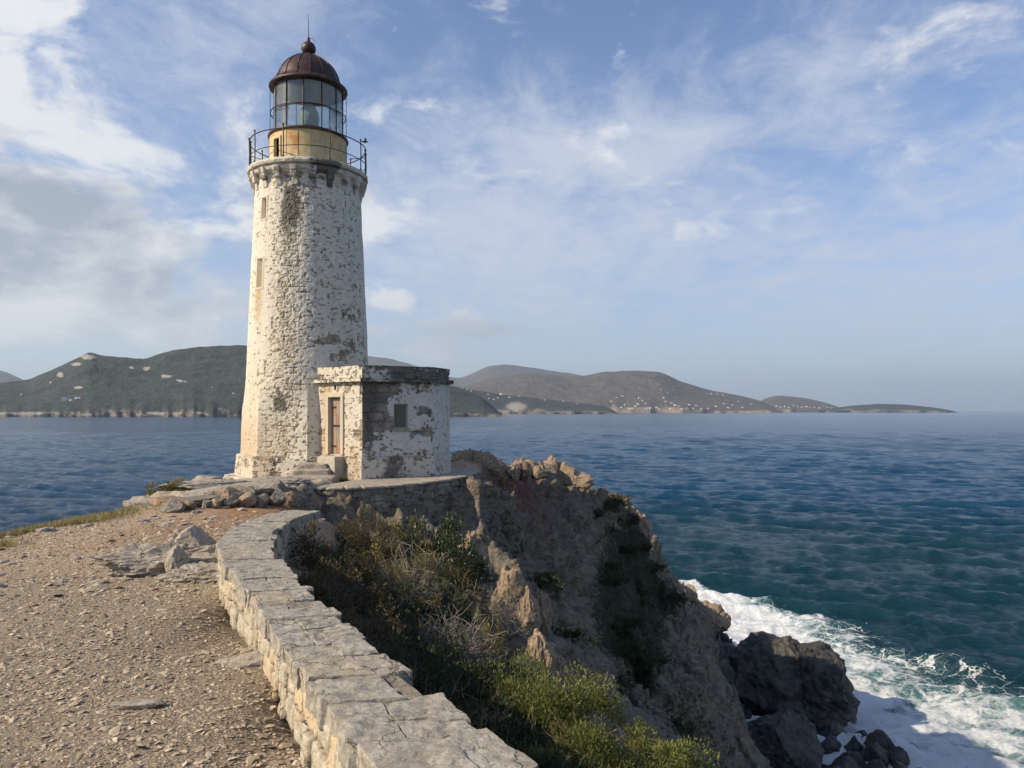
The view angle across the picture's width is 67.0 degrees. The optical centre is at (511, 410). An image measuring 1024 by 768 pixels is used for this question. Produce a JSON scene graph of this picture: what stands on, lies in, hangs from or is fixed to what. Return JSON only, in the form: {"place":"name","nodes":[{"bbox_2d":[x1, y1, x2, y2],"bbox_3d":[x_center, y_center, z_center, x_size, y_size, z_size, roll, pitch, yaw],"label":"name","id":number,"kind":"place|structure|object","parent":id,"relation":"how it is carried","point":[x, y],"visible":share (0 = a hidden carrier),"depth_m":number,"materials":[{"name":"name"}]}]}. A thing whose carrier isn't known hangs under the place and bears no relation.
{"place":"outdoors","nodes":[
{"label":"outdoors","id":0,"kind":"place"},
{"bbox_2d":[0,370,22,381],"bbox_3d":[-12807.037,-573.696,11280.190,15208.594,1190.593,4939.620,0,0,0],"label":"hill","id":1,"kind":"structure","parent":0,"point":[6,377],"depth_m":11177.58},
{"bbox_2d":[0,501,157,548],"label":"grass","id":2,"kind":"structure","parent":0,"point":[90,518],"depth_m":12.79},
{"bbox_2d":[0,345,501,416],"bbox_3d":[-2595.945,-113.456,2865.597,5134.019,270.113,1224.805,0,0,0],"label":"hill","id":3,"kind":"structure","parent":0,"point":[108,386],"depth_m":2513.18,"materials":[{"name":"plant"}]},
{"bbox_2d":[0,458,772,767],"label":"headland terrain","id":4,"kind":"structure","parent":0,"point":[525,523],"depth_m":12.61,"materials":[{"name":"stone"}]},
{"bbox_2d":[104,699,166,709],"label":"flat rock","id":5,"kind":"object","parent":4,"relation":"on","point":[140,704],"visible":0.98,"depth_m":4.12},
{"bbox_2d":[122,496,153,506],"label":"flat rock","id":6,"kind":"object","parent":4,"relation":"on","point":[135,498],"visible":0.27,"depth_m":16.30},
{"bbox_2d":[123,498,158,507],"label":"flat rock","id":7,"kind":"object","parent":4,"relation":"on","point":[138,503],"visible":0.11,"depth_m":15.47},
{"bbox_2d":[87,542,217,576],"bbox_3d":[-3.643,1.599,8.005,1.312,0.516,0.627,0,0,-13],"label":"rock outcrop","id":8,"kind":"object","parent":4,"relation":"on","point":[138,560],"visible":0.55,"depth_m":7.79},
{"bbox_2d":[0,519,307,767],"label":"gravel","id":9,"kind":"structure","parent":4,"relation":"on","point":[114,731],"depth_m":4.68,"materials":[{"name":"gravel"}]},
{"bbox_2d":[174,525,216,546],"bbox_3d":[-3.688,1.577,8.992,0.445,0.483,0.360,0,0,0],"label":"boulder","id":10,"kind":"object","parent":9,"relation":"on","point":[194,535],"visible":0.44,"depth_m":8.93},
{"bbox_2d":[0,507,325,591],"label":"scree","id":11,"kind":"structure","parent":4,"relation":"on","point":[92,580],"depth_m":11.03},
{"bbox_2d":[142,475,191,495],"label":"shrub","id":12,"kind":"object","parent":4,"relation":"on","point":[169,486],"visible":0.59,"depth_m":17.02,"materials":[{"name":"green plant"}]},
{"bbox_2d":[149,495,186,506],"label":"rubble stone","id":13,"kind":"object","parent":4,"relation":"on","point":[159,501],"visible":0.57,"depth_m":15.02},
{"bbox_2d":[160,497,185,512],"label":"rubble stone","id":14,"kind":"object","parent":4,"relation":"on","point":[173,505],"visible":0.85,"depth_m":14.55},
{"bbox_2d":[164,545,190,571],"bbox_3d":[-3.324,1.527,7.745,0.285,0.371,0.286,0,0,0],"label":"rock outcrop","id":15,"kind":"object","parent":4,"relation":"on","point":[177,557],"visible":0.5,"depth_m":7.66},
{"bbox_2d":[154,561,217,583],"bbox_3d":[-2.962,1.617,7.579,1.004,0.238,0.534,0,0,0],"label":"rock outcrop","id":16,"kind":"object","parent":4,"relation":"on","point":[203,572],"visible":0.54,"depth_m":7.44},
{"bbox_2d":[184,500,196,509],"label":"rubble stone","id":17,"kind":"object","parent":4,"relation":"on","point":[190,505],"visible":0.9,"depth_m":14.86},
{"bbox_2d":[181,495,219,506],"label":"rubble stone","id":18,"kind":"object","parent":4,"relation":"on","point":[198,500],"visible":0.49,"depth_m":15.41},
{"bbox_2d":[156,479,246,489],"bbox_3d":[-6.904,1.724,17.537,2.288,0.314,1.049,0,0,-14],"label":"flat rock","id":19,"kind":"object","parent":4,"relation":"on","point":[199,484],"visible":0.43,"depth_m":17.34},
{"bbox_2d":[192,475,220,480],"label":"stone block","id":20,"kind":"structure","parent":4,"relation":"on","point":[199,477],"depth_m":22.01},
{"bbox_2d":[210,497,223,508],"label":"rubble stone","id":21,"kind":"object","parent":4,"relation":"on","point":[216,503],"visible":0.98,"depth_m":15.24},
{"bbox_2d":[181,484,253,495],"bbox_3d":[-6.249,1.745,16.468,1.442,0.296,1.047,0,0,0],"label":"flat rock","id":22,"kind":"object","parent":4,"relation":"on","point":[212,490],"visible":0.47,"depth_m":16.29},
{"bbox_2d":[223,495,239,507],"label":"rubble stone","id":23,"kind":"object","parent":4,"relation":"on","point":[232,501],"visible":0.96,"depth_m":15.45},
{"bbox_2d":[220,486,244,504],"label":"rubble stone","id":24,"kind":"object","parent":4,"relation":"on","point":[229,491],"visible":0.52,"depth_m":15.81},
{"bbox_2d":[215,650,261,667],"bbox_3d":[-1.706,1.629,5.027,0.464,0.114,0.217,0,0,-15],"label":"flat rock","id":25,"kind":"object","parent":4,"relation":"on","point":[252,659],"visible":0.57,"depth_m":4.98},
{"bbox_2d":[238,486,255,495],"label":"rubble stone","id":26,"kind":"object","parent":4,"relation":"on","point":[246,489],"visible":0.25,"depth_m":16.17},
{"bbox_2d":[237,492,257,507],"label":"rubble stone","id":27,"kind":"object","parent":4,"relation":"on","point":[248,499],"visible":0.91,"depth_m":15.65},
{"bbox_2d":[252,494,268,507],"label":"rubble stone","id":28,"kind":"object","parent":4,"relation":"on","point":[262,501],"visible":0.76,"depth_m":15.88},
{"bbox_2d":[230,481,296,494],"bbox_3d":[-5.592,1.719,17.208,1.587,0.275,1.101,0,0,0],"label":"flat rock","id":29,"kind":"object","parent":4,"relation":"on","point":[260,487],"visible":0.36,"depth_m":17.02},
{"bbox_2d":[233,476,312,484],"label":"flat rock","id":30,"kind":"object","parent":4,"relation":"on","point":[293,480],"visible":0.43,"depth_m":18.29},
{"bbox_2d":[269,488,285,505],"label":"rubble stone","id":31,"kind":"object","parent":4,"relation":"on","point":[277,497],"visible":0.94,"depth_m":16.34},
{"bbox_2d":[269,480,288,495],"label":"rubble stone","id":32,"kind":"object","parent":4,"relation":"on","point":[279,484],"visible":0.49,"depth_m":16.87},
{"bbox_2d":[283,491,298,507],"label":"rubble stone","id":33,"kind":"object","parent":4,"relation":"on","point":[292,499],"visible":0.84,"depth_m":16.75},
{"bbox_2d":[223,20,367,479],"bbox_3d":[-6.308,-4.910,24.001,4.662,14.820,4.668,0,0,9],"label":"lighthouse","id":34,"kind":"object","parent":4,"relation":"on","point":[307,301],"visible":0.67,"depth_m":22.54,"materials":[{"name":"white"}]},
{"bbox_2d":[296,493,307,507],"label":"rubble stone","id":35,"kind":"object","parent":4,"relation":"on","point":[303,500],"visible":0.62,"depth_m":17.23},
{"bbox_2d":[296,483,313,497],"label":"rubble stone","id":36,"kind":"object","parent":4,"relation":"on","point":[307,489],"visible":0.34,"depth_m":17.95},
{"bbox_2d":[304,497,314,510],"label":"rubble stone","id":37,"kind":"object","parent":4,"relation":"on","point":[309,505],"visible":0.38,"depth_m":17.72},
{"bbox_2d":[286,462,338,482],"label":"stone steps","id":38,"kind":"structure","parent":4,"relation":"on","point":[312,470],"depth_m":20.96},
{"bbox_2d":[286,518,375,585],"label":"shrub","id":39,"kind":"object","parent":4,"relation":"on","point":[320,549],"visible":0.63,"depth_m":10.07,"materials":[{"name":"green plant"}]},
{"bbox_2d":[297,554,391,622],"bbox_3d":[-1.921,2.085,8.589,1.169,1.055,1.184,0,0,0],"label":"shrub","id":40,"kind":"object","parent":4,"relation":"on","point":[324,597],"visible":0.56,"depth_m":8.59,"materials":[{"name":"green plant"}]},
{"bbox_2d":[329,507,404,560],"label":"shrub","id":41,"kind":"object","parent":4,"relation":"on","point":[356,536],"visible":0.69,"depth_m":13.84,"materials":[{"name":"green plant"}]},
{"bbox_2d":[215,510,537,767],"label":"stone wall","id":42,"kind":"structure","parent":4,"relation":"on","point":[347,695],"depth_m":3.81,"materials":[{"name":"stone"}]},
{"bbox_2d":[341,594,413,664],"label":"shrub","id":43,"kind":"object","parent":4,"relation":"on","point":[378,630],"visible":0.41,"depth_m":7.19,"materials":[{"name":"green plant"}]},
{"bbox_2d":[332,577,424,624],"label":"shrub","id":44,"kind":"object","parent":4,"relation":"on","point":[405,586],"visible":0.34,"depth_m":9.40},
{"bbox_2d":[359,534,402,581],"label":"shrub","id":45,"kind":"object","parent":4,"relation":"on","point":[377,559],"visible":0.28,"depth_m":11.31,"materials":[{"name":"green plant"}]},
{"bbox_2d":[312,467,480,514],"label":"stone terrace","id":46,"kind":"structure","parent":4,"relation":"on","point":[381,495],"depth_m":19.61,"materials":[{"name":"stone"}]},
{"bbox_2d":[313,365,453,480],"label":"annex building","id":47,"kind":"structure","parent":46,"relation":"on","point":[377,422],"depth_m":21.56,"materials":[{"name":"white stone"}]},
{"bbox_2d":[332,398,339,452],"bbox_3d":[-4.916,0.420,21.852,0.571,1.560,0.068,0,0,41],"label":"door","id":48,"kind":"structure","parent":47,"relation":"in","point":[335,401],"depth_m":21.89,"materials":[{"name":"brown wood"}]},
{"bbox_2d":[393,404,406,428],"bbox_3d":[-3.135,0.150,21.624,0.405,0.700,0.064,0,0,-29],"label":"window","id":49,"kind":"structure","parent":47,"relation":"in","point":[400,410],"depth_m":21.64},
{"bbox_2d":[382,515,429,556],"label":"shrub","id":50,"kind":"object","parent":4,"relation":"on","point":[395,528],"visible":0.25,"depth_m":14.88,"materials":[{"name":"green plant"}]},
{"bbox_2d":[362,529,456,610],"bbox_3d":[-1.435,2.455,10.521,1.279,1.711,1.245,0,0,37],"label":"shrub","id":51,"kind":"object","parent":4,"relation":"on","point":[390,579],"visible":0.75,"depth_m":10.48,"materials":[{"name":"green plant"}]},
{"bbox_2d":[354,602,470,664],"bbox_3d":[-1.156,2.404,8.126,1.330,0.731,1.124,0,0,36],"label":"shrub","id":52,"kind":"object","parent":4,"relation":"on","point":[414,632],"visible":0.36,"depth_m":8.07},
{"bbox_2d":[366,626,461,707],"bbox_3d":[-0.903,2.079,6.238,1.030,0.692,1.095,0,0,0],"label":"shrub","id":53,"kind":"object","parent":4,"relation":"on","point":[424,685],"visible":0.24,"depth_m":6.26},
{"bbox_2d":[390,509,489,586],"bbox_3d":[-1.372,2.486,13.767,2.004,1.498,1.385,0,0,0],"label":"shrub","id":54,"kind":"object","parent":4,"relation":"on","point":[442,529],"visible":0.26,"depth_m":13.73,"materials":[{"name":"green plant"}]},
{"bbox_2d":[293,524,608,751],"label":"undergrowth","id":55,"kind":"object","parent":4,"relation":"on","point":[422,659],"visible":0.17,"depth_m":10.12,"materials":[{"name":"green plant"}]},
{"bbox_2d":[414,532,494,585],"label":"shrub","id":56,"kind":"object","parent":4,"relation":"on","point":[454,556],"visible":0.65,"depth_m":12.88,"materials":[{"name":"green plant"}]},
{"bbox_2d":[410,597,504,669],"bbox_3d":[-0.682,2.591,8.671,1.360,0.895,1.066,0,0,0],"label":"shrub","id":57,"kind":"object","parent":4,"relation":"on","point":[474,653],"visible":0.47,"depth_m":8.65,"materials":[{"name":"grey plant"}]},
{"bbox_2d":[416,648,517,709],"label":"shrub","id":58,"kind":"object","parent":4,"relation":"on","point":[485,678],"visible":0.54,"depth_m":6.98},
{"bbox_2d":[299,530,641,767],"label":"dry stalks","id":59,"kind":"object","parent":4,"relation":"on","point":[481,724],"visible":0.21,"depth_m":6.61,"materials":[{"name":"beige plant"}]},
{"bbox_2d":[451,448,501,473],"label":"crag","id":60,"kind":"structure","parent":4,"relation":"on","point":[490,462],"depth_m":25.99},
{"bbox_2d":[462,530,491,579],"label":"crag","id":61,"kind":"structure","parent":4,"relation":"on","point":[472,536],"depth_m":15.16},
{"bbox_2d":[476,622,508,655],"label":"shrub","id":62,"kind":"object","parent":4,"relation":"on","point":[493,648],"visible":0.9,"depth_m":8.69,"materials":[{"name":"green plant"}]},
{"bbox_2d":[444,691,551,759],"bbox_3d":[-0.209,2.102,5.112,0.982,0.502,0.910,0,0,0],"label":"shrub","id":63,"kind":"object","parent":4,"relation":"on","point":[507,724],"visible":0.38,"depth_m":5.18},
{"bbox_2d":[475,657,523,689],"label":"shrub","id":64,"kind":"object","parent":4,"relation":"on","point":[500,672],"visible":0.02,"depth_m":7.98,"materials":[{"name":"green plant"}]},
{"bbox_2d":[474,580,533,640],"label":"shrub","id":65,"kind":"object","parent":4,"relation":"on","point":[497,617],"visible":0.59,"depth_m":11.47,"materials":[{"name":"grey plant"}]},
{"bbox_2d":[497,459,520,480],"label":"crag","id":66,"kind":"structure","parent":4,"relation":"on","point":[508,472],"depth_m":27.93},
{"bbox_2d":[488,564,541,634],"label":"crag","id":67,"kind":"structure","parent":4,"relation":"on","point":[513,582],"depth_m":12.14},
{"bbox_2d":[480,646,566,718],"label":"shrub","id":68,"kind":"object","parent":4,"relation":"on","point":[506,687],"visible":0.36,"depth_m":6.64,"materials":[{"name":"green plant"}]},
{"bbox_2d":[510,457,549,480],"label":"crag","id":69,"kind":"structure","parent":4,"relation":"on","point":[537,471],"depth_m":28.64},
{"bbox_2d":[535,588,551,638],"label":"crag","id":70,"kind":"structure","parent":4,"relation":"on","point":[544,601],"depth_m":12.38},
{"bbox_2d":[525,628,567,682],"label":"crag","id":71,"kind":"structure","parent":4,"relation":"on","point":[539,644],"depth_m":10.40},
{"bbox_2d":[524,571,569,593],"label":"shrub","id":72,"kind":"object","parent":4,"relation":"on","point":[544,578],"visible":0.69,"depth_m":20.12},
{"bbox_2d":[506,737,607,767],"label":"shrub","id":73,"kind":"object","parent":4,"relation":"on","point":[538,759],"visible":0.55,"depth_m":4.40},
{"bbox_2d":[537,455,594,491],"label":"crag","id":74,"kind":"structure","parent":4,"relation":"on","point":[582,481],"depth_m":29.84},
{"bbox_2d":[506,659,628,743],"bbox_3d":[0.457,2.381,6.096,1.036,0.788,0.933,0,0,0],"label":"shrub","id":75,"kind":"object","parent":4,"relation":"on","point":[543,704],"visible":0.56,"depth_m":6.04,"materials":[{"name":"green plant"}]},
{"bbox_2d":[551,617,601,652],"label":"shrub","id":76,"kind":"object","parent":4,"relation":"on","point":[576,633],"visible":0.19,"depth_m":16.35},
{"bbox_2d":[523,710,648,767],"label":"shrub","id":77,"kind":"object","parent":4,"relation":"on","point":[590,739],"visible":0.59,"depth_m":4.96,"materials":[{"name":"green plant"}]},
{"bbox_2d":[592,506,605,520],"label":"shrub","id":78,"kind":"object","parent":4,"relation":"on","point":[599,512],"visible":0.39,"depth_m":28.29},
{"bbox_2d":[602,499,621,513],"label":"shrub","id":79,"kind":"object","parent":4,"relation":"on","point":[613,504],"visible":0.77,"depth_m":30.88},
{"bbox_2d":[604,560,621,571],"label":"shrub","id":80,"kind":"object","parent":4,"relation":"on","point":[613,565],"visible":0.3,"depth_m":26.47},
{"bbox_2d":[598,566,628,588],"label":"shrub","id":81,"kind":"object","parent":4,"relation":"on","point":[618,580],"visible":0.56,"depth_m":24.53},
{"bbox_2d":[608,493,628,505],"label":"shrub","id":82,"kind":"object","parent":4,"relation":"on","point":[618,498],"visible":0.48,"depth_m":31.92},
{"bbox_2d":[611,613,635,636],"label":"shrub","id":83,"kind":"object","parent":4,"relation":"on","point":[628,627],"visible":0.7,"depth_m":23.48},
{"bbox_2d":[615,671,636,695],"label":"shrub","id":84,"kind":"object","parent":4,"relation":"on","point":[624,684],"visible":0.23,"depth_m":17.97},
{"bbox_2d":[619,543,639,555],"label":"shrub","id":85,"kind":"object","parent":4,"relation":"on","point":[627,549],"visible":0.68,"depth_m":30.62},
{"bbox_2d":[618,512,640,525],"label":"shrub","id":86,"kind":"object","parent":4,"relation":"on","point":[634,519],"visible":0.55,"depth_m":32.15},
{"bbox_2d":[618,629,646,645],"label":"shrub","id":87,"kind":"object","parent":4,"relation":"on","point":[629,636],"visible":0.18,"depth_m":23.24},
{"bbox_2d":[632,615,644,626],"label":"shrub","id":88,"kind":"object","parent":4,"relation":"on","point":[637,620],"visible":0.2,"depth_m":25.97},
{"bbox_2d":[632,506,652,540],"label":"crag","id":89,"kind":"structure","parent":4,"relation":"on","point":[646,526],"depth_m":35.29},
{"bbox_2d":[636,585,653,596],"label":"shrub","id":90,"kind":"object","parent":4,"relation":"on","point":[639,591],"visible":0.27,"depth_m":29.54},
{"bbox_2d":[635,659,661,682],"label":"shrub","id":91,"kind":"object","parent":4,"relation":"on","point":[645,670],"visible":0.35,"depth_m":21.83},
{"bbox_2d":[578,735,720,767],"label":"shrub","id":92,"kind":"object","parent":4,"relation":"on","point":[674,753],"visible":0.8,"depth_m":4.95,"materials":[{"name":"green plant"}]},
{"bbox_2d":[604,714,707,767],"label":"shrub","id":93,"kind":"object","parent":4,"relation":"on","point":[644,746],"visible":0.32,"depth_m":5.88,"materials":[{"name":"green plant"}]},
{"bbox_2d":[640,646,672,664],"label":"shrub","id":94,"kind":"object","parent":4,"relation":"on","point":[662,659],"visible":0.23,"depth_m":23.60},
{"bbox_2d":[647,559,667,574],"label":"shrub","id":95,"kind":"object","parent":4,"relation":"on","point":[661,567],"visible":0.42,"depth_m":32.00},
{"bbox_2d":[657,591,687,606],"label":"shrub","id":96,"kind":"object","parent":4,"relation":"on","point":[675,598],"visible":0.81,"depth_m":32.50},
{"bbox_2d":[669,713,704,736],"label":"shrub","id":97,"kind":"object","parent":4,"relation":"on","point":[680,724],"visible":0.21,"depth_m":19.77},
{"bbox_2d":[678,580,698,605],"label":"crag","id":98,"kind":"structure","parent":4,"relation":"on","point":[690,590],"depth_m":44.04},
{"bbox_2d":[700,600,730,632],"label":"crag","id":99,"kind":"structure","parent":4,"relation":"on","point":[721,617],"depth_m":50.16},
{"bbox_2d":[368,356,580,386],"bbox_3d":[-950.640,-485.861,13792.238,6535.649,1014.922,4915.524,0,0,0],"label":"hill","id":100,"kind":"structure","parent":0,"point":[490,372],"depth_m":13629.74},
{"bbox_2d":[0,411,1023,767],"bbox_3d":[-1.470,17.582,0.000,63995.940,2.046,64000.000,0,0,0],"label":"sea","id":101,"kind":"structure","parent":0,"point":[882,553],"depth_m":136.98,"materials":[{"name":"liquid"}]},
{"bbox_2d":[746,707,784,741],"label":"sea rock","id":102,"kind":"object","parent":101,"relation":"in","point":[760,726],"visible":0.3,"depth_m":40.39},
{"bbox_2d":[755,709,824,767],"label":"sea rock","id":103,"kind":"object","parent":101,"relation":"in","point":[790,739],"visible":0.82,"depth_m":37.35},
{"bbox_2d":[721,631,860,723],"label":"sea rock","id":104,"kind":"object","parent":101,"relation":"in","point":[767,680],"visible":0.6,"depth_m":44.60,"materials":[{"name":"stone"}]},
{"bbox_2d":[792,646,850,731],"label":"sea rock","id":105,"kind":"object","parent":101,"relation":"in","point":[820,672],"visible":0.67,"depth_m":42.89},
{"bbox_2d":[821,734,841,754],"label":"sea rock","id":106,"kind":"object","parent":101,"relation":"in","point":[830,743],"visible":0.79,"depth_m":39.97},
{"bbox_2d":[820,720,846,736],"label":"sea rock","id":107,"kind":"object","parent":101,"relation":"in","point":[835,728],"visible":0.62,"depth_m":41.43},
{"bbox_2d":[831,756,859,767],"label":"sea rock","id":108,"kind":"object","parent":101,"relation":"in","point":[846,761],"visible":0.91,"depth_m":37.37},
{"bbox_2d":[839,751,865,767],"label":"sea rock","id":109,"kind":"object","parent":101,"relation":"in","point":[858,758],"visible":0.69,"depth_m":38.38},
{"bbox_2d":[844,735,863,751],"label":"sea rock","id":110,"kind":"object","parent":101,"relation":"in","point":[853,744],"visible":0.65,"depth_m":39.88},
{"bbox_2d":[859,742,889,767],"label":"sea rock","id":111,"kind":"object","parent":101,"relation":"in","point":[872,751],"visible":0.77,"depth_m":38.65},
{"bbox_2d":[865,759,886,767],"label":"sea rock","id":112,"kind":"object","parent":101,"relation":"in","point":[877,763],"visible":1,"depth_m":36.91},
{"bbox_2d":[863,729,894,750],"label":"sea rock","id":113,"kind":"object","parent":101,"relation":"in","point":[881,738],"visible":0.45,"depth_m":39.77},
{"bbox_2d":[887,745,909,766],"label":"sea rock","id":114,"kind":"object","parent":101,"relation":"in","point":[898,753],"visible":0.91,"depth_m":38.47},
{"bbox_2d":[0,0,1023,410],"label":"sky","id":115,"kind":"structure","parent":0,"point":[818,200],"materials":[{"name":"blue"}]},
{"bbox_2d":[454,386,618,413],"bbox_3d":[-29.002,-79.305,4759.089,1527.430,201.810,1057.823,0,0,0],"label":"hill","id":116,"kind":"structure","parent":0,"point":[503,404],"depth_m":4525.53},
{"bbox_2d":[460,371,781,412],"bbox_3d":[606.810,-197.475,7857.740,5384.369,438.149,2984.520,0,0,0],"label":"hill","id":117,"kind":"structure","parent":0,"point":[604,388],"depth_m":7167.99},
{"bbox_2d":[761,396,837,411],"bbox_3d":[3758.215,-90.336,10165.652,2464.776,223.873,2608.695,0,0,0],"label":"hill","id":118,"kind":"structure","parent":0,"point":[781,401],"depth_m":9643.55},
{"bbox_2d":[799,404,958,412],"bbox_3d":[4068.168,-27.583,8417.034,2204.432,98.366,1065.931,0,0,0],"label":"hill","id":119,"kind":"structure","parent":0,"point":[885,408],"depth_m":8183.43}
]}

